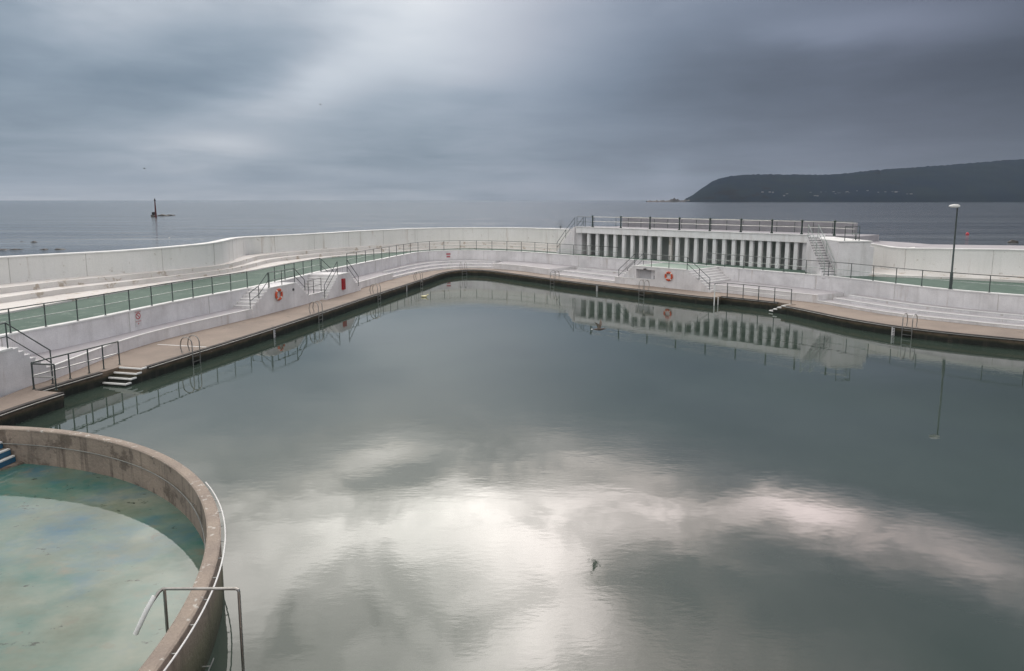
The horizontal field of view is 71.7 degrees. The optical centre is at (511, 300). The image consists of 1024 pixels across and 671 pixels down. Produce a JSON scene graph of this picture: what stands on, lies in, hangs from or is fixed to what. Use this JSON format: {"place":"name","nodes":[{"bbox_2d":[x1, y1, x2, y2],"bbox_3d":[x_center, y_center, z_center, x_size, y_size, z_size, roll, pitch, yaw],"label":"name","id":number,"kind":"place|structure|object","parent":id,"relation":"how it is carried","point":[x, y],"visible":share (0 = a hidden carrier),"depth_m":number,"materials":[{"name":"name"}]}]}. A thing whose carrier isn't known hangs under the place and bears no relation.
{"place":"outdoors","nodes":[
{"label":"outdoors","id":0,"kind":"place"},
{"bbox_2d":[0,464,204,670],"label":"paddling pool water","id":1,"kind":"structure","parent":0,"point":[91,563],"depth_m":14.22,"materials":[{"name":"teal liquid"}]},
{"bbox_2d":[0,201,1023,255],"bbox_3d":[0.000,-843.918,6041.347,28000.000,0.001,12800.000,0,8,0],"label":"sea","id":2,"kind":"structure","parent":0,"point":[76,226],"depth_m":348.09,"materials":[{"name":"liquid"}]},
{"bbox_2d":[152,198,156,216],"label":"sea beacon","id":3,"kind":"object","parent":2,"relation":"in","point":[154,213],"visible":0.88,"depth_m":350.34,"materials":[{"name":"metal"}]},
{"bbox_2d":[646,198,689,201],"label":"rocky reef","id":4,"kind":"object","parent":2,"relation":"in","point":[675,200],"visible":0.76,"depth_m":3006.76},
{"bbox_2d":[0,250,1023,354],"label":"terrace wall","id":5,"kind":"structure","parent":0,"point":[65,334],"depth_m":43.83,"materials":[{"name":"white paint"}]},
{"bbox_2d":[0,271,247,332],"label":"railing","id":6,"kind":"object","parent":5,"relation":"on","point":[104,304],"visible":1,"depth_m":33.56,"materials":[{"name":"grey metal"}]},
{"bbox_2d":[134,310,141,326],"bbox_3d":[-18.571,0.928,35.220,0.017,0.800,0.420,2,8,11],"label":"no diving sign","id":7,"kind":"object","parent":5,"relation":"attached to","point":[138,322],"visible":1,"depth_m":35.23,"materials":[{"name":"white plastic"}]},
{"bbox_2d":[233,282,307,317],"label":"stair block","id":8,"kind":"structure","parent":5,"relation":"attached to","point":[265,301],"depth_m":44.14,"materials":[{"name":"white paint"}]},
{"bbox_2d":[249,272,268,308],"bbox_3d":[-15.301,-0.597,42.877,0.077,1.999,1.885,2,8,17],"label":"handrail","id":9,"kind":"object","parent":8,"relation":"on","point":[258,289],"visible":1,"depth_m":42.86,"materials":[{"name":"grey metal"}]},
{"bbox_2d":[275,288,282,300],"bbox_3d":[-14.636,-0.349,44.553,0.160,0.770,0.770,2,8,15],"label":"life ring","id":10,"kind":"object","parent":8,"relation":"attached to","point":[276,293],"visible":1,"depth_m":44.48,"materials":[{"name":"orange plastic"}]},
{"bbox_2d":[268,268,304,286],"bbox_3d":[-14.475,-1.065,45.825,0.089,1.904,4.202,2,8,14],"label":"handrail","id":11,"kind":"object","parent":8,"relation":"on","point":[286,277],"visible":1,"depth_m":45.36,"materials":[{"name":"grey metal"}]},
{"bbox_2d":[274,258,320,281],"bbox_3d":[-15.138,-2.212,50.345,0.134,1.026,7.350,1,8,9],"label":"railing","id":12,"kind":"object","parent":5,"relation":"on","point":[294,267],"visible":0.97,"depth_m":49.66,"materials":[{"name":"grey metal"}]},
{"bbox_2d":[346,240,617,265],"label":"railing","id":13,"kind":"object","parent":5,"relation":"on","point":[521,246],"visible":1,"depth_m":70.40,"materials":[{"name":"grey metal"}]},
{"bbox_2d":[706,253,949,285],"bbox_3d":[21.756,-2.318,51.092,0.991,1.026,19.171,-5,10,-33],"label":"railing","id":14,"kind":"object","parent":5,"relation":"on","point":[763,263],"visible":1,"depth_m":50.05,"materials":[{"name":"grey metal"}]},
{"bbox_2d":[948,204,959,288],"bbox_3d":[26.423,-3.196,42.679,0.681,5.112,0.336,0,8,0],"label":"lamp post","id":15,"kind":"object","parent":5,"relation":"on","point":[952,264],"visible":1,"depth_m":42.69,"materials":[{"name":"grey metal"}]},
{"bbox_2d":[953,272,1023,291],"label":"railing","id":16,"kind":"object","parent":5,"relation":"on","point":[990,279],"visible":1,"depth_m":41.44,"materials":[{"name":"grey metal"}]},
{"bbox_2d":[0,268,1023,410],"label":"pool deck","id":17,"kind":"structure","parent":0,"point":[147,354],"depth_m":39.65,"materials":[{"name":"concrete"}]},
{"bbox_2d":[0,347,50,397],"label":"stair block","id":18,"kind":"structure","parent":17,"relation":"on","point":[15,370],"depth_m":26.17,"materials":[{"name":"white paint"}]},
{"bbox_2d":[0,322,50,361],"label":"handrail","id":19,"kind":"object","parent":18,"relation":"on","point":[6,336],"visible":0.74,"depth_m":26.34,"materials":[{"name":"grey metal"}]},
{"bbox_2d":[31,363,57,390],"bbox_3d":[-17.268,2.824,26.154,1.031,1.002,0.112,1,8,8],"label":"railing","id":20,"kind":"object","parent":17,"relation":"on","point":[33,376],"visible":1,"depth_m":26.12,"materials":[{"name":"grey metal"}]},
{"bbox_2d":[31,341,120,388],"bbox_3d":[-17.246,2.518,28.215,0.110,1.032,4.209,2,8,14],"label":"railing","id":21,"kind":"object","parent":17,"relation":"on","point":[88,360],"visible":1,"depth_m":28.09,"materials":[{"name":"grey metal"}]},
{"bbox_2d":[180,335,200,365],"bbox_3d":[-14.831,2.740,32.743,0.694,2.224,0.620,2,8,14],"label":"pool ladder","id":22,"kind":"object","parent":17,"relation":"attached to","point":[199,354],"visible":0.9,"depth_m":32.63,"materials":[{"name":"silver metal"}]},
{"bbox_2d":[30,272,392,378],"bbox_3d":[-15.522,0.348,45.639,2.672,0.656,36.505,2,8,12],"label":"bench ledge","id":23,"kind":"object","parent":17,"relation":"on","point":[138,338],"visible":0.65,"depth_m":34.97,"materials":[{"name":"white paint"}]},
{"bbox_2d":[308,278,321,294],"bbox_3d":[-13.693,-0.972,49.209,0.050,0.974,1.831,2,8,13],"label":"handrail","id":24,"kind":"object","parent":23,"relation":"on","point":[313,285],"visible":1,"depth_m":49.02,"materials":[{"name":"grey metal"}]},
{"bbox_2d":[309,300,322,322],"bbox_3d":[-12.177,1.142,44.065,0.694,2.224,0.620,2,8,12],"label":"pool ladder","id":25,"kind":"object","parent":17,"relation":"attached to","point":[318,310],"visible":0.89,"depth_m":43.89,"materials":[{"name":"silver metal"}]},
{"bbox_2d":[303,272,360,299],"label":"stair block","id":26,"kind":"structure","parent":17,"relation":"on","point":[334,289],"depth_m":51.48,"materials":[{"name":"white paint"}]},
{"bbox_2d":[324,262,337,297],"bbox_3d":[-12.926,-1.464,50.632,0.048,2.449,2.074,2,8,13],"label":"handrail","id":27,"kind":"object","parent":26,"relation":"on","point":[331,279],"visible":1,"depth_m":50.52,"materials":[{"name":"grey metal"}]},
{"bbox_2d":[341,278,345,289],"bbox_3d":[-12.381,-1.178,52.147,0.179,0.800,0.340,2,8,13],"label":"emergency box","id":28,"kind":"object","parent":26,"relation":"attached to","point":[343,281],"visible":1,"depth_m":52.02,"materials":[{"name":"red paint"}]},
{"bbox_2d":[346,260,358,285],"bbox_3d":[-12.122,-1.971,53.975,0.048,2.379,1.880,2,8,13],"label":"handrail","id":29,"kind":"object","parent":26,"relation":"on","point":[355,272],"visible":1,"depth_m":54.30,"materials":[{"name":"grey metal"}]},
{"bbox_2d":[370,283,380,300],"bbox_3d":[-10.244,-0.143,53.170,0.694,2.224,0.620,2,8,12],"label":"pool ladder","id":30,"kind":"object","parent":17,"relation":"attached to","point":[377,290],"visible":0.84,"depth_m":53.22,"materials":[{"name":"silver metal"}]},
{"bbox_2d":[413,271,422,286],"bbox_3d":[-8.223,-1.418,62.210,0.694,2.224,0.620,2,8,12],"label":"pool ladder","id":31,"kind":"object","parent":17,"relation":"attached to","point":[420,278],"visible":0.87,"depth_m":62.23,"materials":[{"name":"silver metal"}]},
{"bbox_2d":[377,260,499,278],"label":"tiered seating","id":32,"kind":"object","parent":17,"relation":"on","point":[407,269],"visible":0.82,"depth_m":72.43,"materials":[{"name":"white paint"}]},
{"bbox_2d":[0,269,1023,415],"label":"edge kerb","id":33,"kind":"structure","parent":17,"relation":"on","point":[147,366],"depth_m":38.36,"materials":[{"name":"concrete"}]},
{"bbox_2d":[0,394,63,416],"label":"grab rail","id":34,"kind":"object","parent":33,"relation":"attached to","point":[30,405],"visible":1,"depth_m":24.43,"materials":[{"name":"grey metal"}]},
{"bbox_2d":[44,373,102,390],"bbox_3d":[-17.040,3.193,27.507,0.077,0.044,2.824,2,8,14],"label":"grab rail","id":35,"kind":"object","parent":33,"relation":"attached to","point":[73,382],"visible":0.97,"depth_m":27.53,"materials":[{"name":"grey metal"}]},
{"bbox_2d":[149,270,712,367],"bbox_3d":[-8.569,-0.206,51.593,36.557,0.044,27.897,-6,10,-35],"label":"grab rail","id":36,"kind":"object","parent":33,"relation":"attached to","point":[391,290],"visible":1,"depth_m":51.01,"materials":[{"name":"grey metal"}]},
{"bbox_2d":[722,297,773,302],"bbox_3d":[16.731,-0.001,50.142,0.087,0.044,4.250,-8,11,-43],"label":"grab rail","id":37,"kind":"object","parent":33,"relation":"attached to","point":[750,300],"visible":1,"depth_m":50.03,"materials":[{"name":"grey metal"}]},
{"bbox_2d":[786,307,1023,340],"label":"grab rail","id":38,"kind":"object","parent":33,"relation":"attached to","point":[908,328],"visible":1,"depth_m":38.88,"materials":[{"name":"grey metal"}]},
{"bbox_2d":[493,261,577,274],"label":"bench ledge","id":39,"kind":"object","parent":17,"relation":"on","point":[541,268],"visible":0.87,"depth_m":69.97,"materials":[{"name":"white paint"}]},
{"bbox_2d":[550,270,559,284],"bbox_3d":[3.808,-1.550,63.140,0.694,2.224,0.620,-6,10,-37],"label":"pool ladder","id":40,"kind":"object","parent":17,"relation":"attached to","point":[555,276],"visible":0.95,"depth_m":63.06,"materials":[{"name":"silver metal"}]},
{"bbox_2d":[551,267,626,282],"bbox_3d":[7.781,-2.334,64.647,5.112,0.656,8.444,-7,11,-41],"label":"tiered seating","id":41,"kind":"object","parent":17,"relation":"on","point":[597,274],"visible":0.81,"depth_m":64.28,"materials":[{"name":"white paint"}]},
{"bbox_2d":[622,263,729,291],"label":"stair block","id":42,"kind":"structure","parent":17,"relation":"on","point":[685,277],"depth_m":56.50,"materials":[{"name":"white paint"}]},
{"bbox_2d":[639,269,650,278],"bbox_3d":[10.984,-1.862,58.459,0.039,1.250,1.130,-8,11,-43],"label":"door","id":43,"kind":"structure","parent":42,"relation":"in","point":[646,274],"depth_m":58.37,"materials":[{"name":"grey paint"}]},
{"bbox_2d":[634,253,687,266],"bbox_3d":[11.912,-3.125,56.955,0.109,0.976,5.129,-8,11,-43],"label":"railing","id":44,"kind":"object","parent":42,"relation":"on","point":[651,260],"visible":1,"depth_m":56.86,"materials":[{"name":"grey metal"}]},
{"bbox_2d":[664,271,672,280],"bbox_3d":[12.432,-1.886,56.307,0.160,0.770,0.770,-8,11,-43],"label":"life ring","id":45,"kind":"object","parent":42,"relation":"attached to","point":[670,273],"visible":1,"depth_m":56.27,"materials":[{"name":"orange plastic"}]},
{"bbox_2d":[687,257,709,289],"bbox_3d":[14.337,-2.014,54.528,0.048,2.449,2.079,-8,11,-43],"label":"handrail","id":46,"kind":"object","parent":42,"relation":"on","point":[699,272],"visible":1,"depth_m":54.43,"materials":[{"name":"grey metal"}]},
{"bbox_2d":[615,276,843,302],"bbox_3d":[16.269,-0.978,55.038,5.027,0.656,17.342,-7,11,-41],"label":"bench ledge","id":47,"kind":"object","parent":17,"relation":"on","point":[807,294],"visible":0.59,"depth_m":51.78,"materials":[{"name":"white paint"}]},
{"bbox_2d":[714,283,791,302],"bbox_3d":[16.968,-0.517,49.743,5.497,1.026,0.973,6,10,37],"label":"railing","id":48,"kind":"object","parent":17,"relation":"on","point":[743,291],"visible":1,"depth_m":49.60,"materials":[{"name":"grey metal"}]},
{"bbox_2d":[901,313,917,337],"bbox_3d":[21.942,1.832,39.178,0.694,2.224,0.620,-7,10,-40],"label":"pool ladder","id":49,"kind":"object","parent":17,"relation":"attached to","point":[906,324],"visible":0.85,"depth_m":39.04,"materials":[{"name":"silver metal"}]},
{"bbox_2d":[817,294,1023,329],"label":"tiered seating","id":50,"kind":"object","parent":17,"relation":"on","point":[900,308],"visible":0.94,"depth_m":42.46,"materials":[{"name":"white paint"}]},
{"bbox_2d":[0,249,1023,333],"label":"terrace floor","id":51,"kind":"structure","parent":0,"point":[254,278],"depth_m":44.19,"materials":[{"name":"green paint"}]},
{"bbox_2d":[0,242,560,314],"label":"seaward seating","id":52,"kind":"object","parent":51,"relation":"on","point":[16,294],"visible":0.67,"depth_m":47.26,"materials":[{"name":"beige paint"}]},
{"bbox_2d":[0,227,571,283],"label":"sea wall","id":53,"kind":"structure","parent":51,"relation":"on","point":[21,268],"depth_m":52.75,"materials":[{"name":"white paint"}]},
{"bbox_2d":[556,226,589,253],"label":"roof stair","id":54,"kind":"object","parent":51,"relation":"on","point":[570,238],"visible":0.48,"depth_m":71.73,"materials":[{"name":"white paint"}]},
{"bbox_2d":[576,226,825,269],"bbox_3d":[15.664,-4.810,63.892,3.170,3.070,23.969,-8,11,-43],"label":"colonnade","id":55,"kind":"object","parent":51,"relation":"on","point":[695,246],"visible":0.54,"depth_m":62.41,"materials":[{"name":"white paint"}]},
{"bbox_2d":[591,215,856,235],"bbox_3d":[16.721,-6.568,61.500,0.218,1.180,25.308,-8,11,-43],"label":"roof railing","id":56,"kind":"object","parent":55,"relation":"on","point":[741,225],"visible":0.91,"depth_m":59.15,"materials":[{"name":"grey metal"}]},
{"bbox_2d":[613,226,878,240],"bbox_3d":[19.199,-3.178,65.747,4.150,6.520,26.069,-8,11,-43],"label":"roof promenade","id":57,"kind":"structure","parent":55,"relation":"on","point":[871,237],"depth_m":57.72,"materials":[{"name":"grey concrete"}]},
{"bbox_2d":[805,237,835,277],"bbox_3d":[22.674,-3.138,52.028,0.910,2.774,2.912,0,8,-2],"label":"roof stair","id":58,"kind":"object","parent":51,"relation":"on","point":[811,251],"visible":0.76,"depth_m":52.23,"materials":[{"name":"white paint"}]},
{"bbox_2d":[808,224,824,271],"bbox_3d":[22.279,-3.688,51.943,0.048,3.588,2.948,0,8,-2],"label":"handrail","id":59,"kind":"object","parent":58,"relation":"on","point":[816,247],"visible":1,"depth_m":51.85,"materials":[{"name":"grey metal"}]},
{"bbox_2d":[818,224,834,275],"bbox_3d":[23.038,-3.692,51.969,0.048,3.588,2.948,0,8,-2],"label":"handrail","id":60,"kind":"object","parent":58,"relation":"on","point":[826,247],"visible":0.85,"depth_m":51.90,"materials":[{"name":"grey metal"}]},
{"bbox_2d":[798,236,871,273],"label":"wall block","id":61,"kind":"structure","parent":51,"relation":"on","point":[834,243],"depth_m":51.08,"materials":[{"name":"white paint"}]},
{"bbox_2d":[844,226,859,240],"bbox_3d":[24.302,-4.759,50.632,1.159,1.026,0.109,0,8,-3],"label":"railing","id":62,"kind":"object","parent":61,"relation":"on","point":[852,233],"visible":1,"depth_m":50.60,"materials":[{"name":"grey metal"}]},
{"bbox_2d":[836,246,873,275],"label":"stair wall","id":63,"kind":"structure","parent":51,"relation":"on","point":[856,255],"depth_m":50.60,"materials":[{"name":"white paint"}]},
{"bbox_2d":[868,268,1023,282],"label":"seaward seating","id":64,"kind":"object","parent":51,"relation":"on","point":[933,275],"visible":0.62,"depth_m":49.41,"materials":[{"name":"beige paint"}]},
{"bbox_2d":[871,241,1023,275],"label":"sea wall","id":65,"kind":"structure","parent":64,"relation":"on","point":[996,259],"depth_m":50.42,"materials":[{"name":"white paint"}]},
{"bbox_2d":[0,271,1023,425],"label":"pool edge wall","id":66,"kind":"structure","parent":0,"point":[28,413],"depth_m":39.47,"materials":[{"name":"concrete"}]},
{"bbox_2d":[103,365,147,386],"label":"pool steps","id":67,"kind":"structure","parent":66,"relation":"attached to","point":[124,376],"depth_m":29.36,"materials":[{"name":"concrete"}]},
{"bbox_2d":[769,304,794,313],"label":"pool steps","id":68,"kind":"structure","parent":66,"relation":"attached to","point":[781,309],"depth_m":47.30,"materials":[{"name":"concrete"}]},
{"bbox_2d":[891,327,894,335],"bbox_3d":[21.296,1.975,39.647,0.036,1.010,0.170,-6,10,-36],"label":"depth gauge","id":69,"kind":"object","parent":66,"relation":"attached to","point":[893,331],"visible":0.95,"depth_m":39.60,"materials":[{"name":"white plastic"}]},
{"bbox_2d":[0,0,1023,200],"label":"sky","id":70,"kind":"structure","parent":0,"point":[217,100],"materials":[{"name":"grey"}]},
{"bbox_2d":[12,275,1023,670],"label":"pool water","id":71,"kind":"structure","parent":0,"point":[472,473],"depth_m":18.88,"materials":[{"name":"grey liquid"}]},
{"bbox_2d":[0,426,223,670],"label":"round pool wall","id":72,"kind":"structure","parent":71,"relation":"in","point":[194,653],"depth_m":16.71,"materials":[{"name":"concrete"}]},
{"bbox_2d":[0,441,23,470],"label":"paddling steps","id":73,"kind":"structure","parent":72,"relation":"attached to","point":[7,459],"depth_m":19.63,"materials":[{"name":"concrete"}]},
{"bbox_2d":[1,443,205,546],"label":"grab rail","id":74,"kind":"object","parent":72,"relation":"attached to","point":[134,465],"visible":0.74,"depth_m":17.90,"materials":[{"name":"grey metal"}]},
{"bbox_2d":[133,587,244,670],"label":"handrail","id":75,"kind":"object","parent":72,"relation":"attached to","point":[145,613],"visible":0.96,"depth_m":11.04,"materials":[{"name":"silver metal"}]},
{"bbox_2d":[163,482,225,670],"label":"grab rail","id":76,"kind":"object","parent":72,"relation":"attached to","point":[183,643],"visible":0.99,"depth_m":11.62,"materials":[{"name":"grey metal"}]},
{"bbox_2d":[202,658,213,670],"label":"grab rail","id":77,"kind":"object","parent":72,"relation":"attached to","point":[210,665],"visible":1,"depth_m":11.29,"materials":[{"name":"grey metal"}]},
{"bbox_2d":[594,319,604,330],"bbox_3d":[2.542,0.760,21.133,0.449,0.292,0.422,-3,9,-22],"label":"flying bird","id":78,"kind":"object","parent":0,"point":[598,328],"visible":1,"depth_m":21.10},
{"bbox_2d":[622,218,857,233],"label":"seaward parapet","id":79,"kind":"structure","parent":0,"point":[691,224],"depth_m":65.36,"materials":[{"name":"grey concrete"}]},
{"bbox_2d":[686,159,1023,201],"bbox_3d":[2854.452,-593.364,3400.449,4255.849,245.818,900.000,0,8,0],"label":"headland","id":80,"kind":"structure","parent":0,"point":[998,181],"depth_m":3123.18,"materials":[{"name":"green plant"}]}
]}

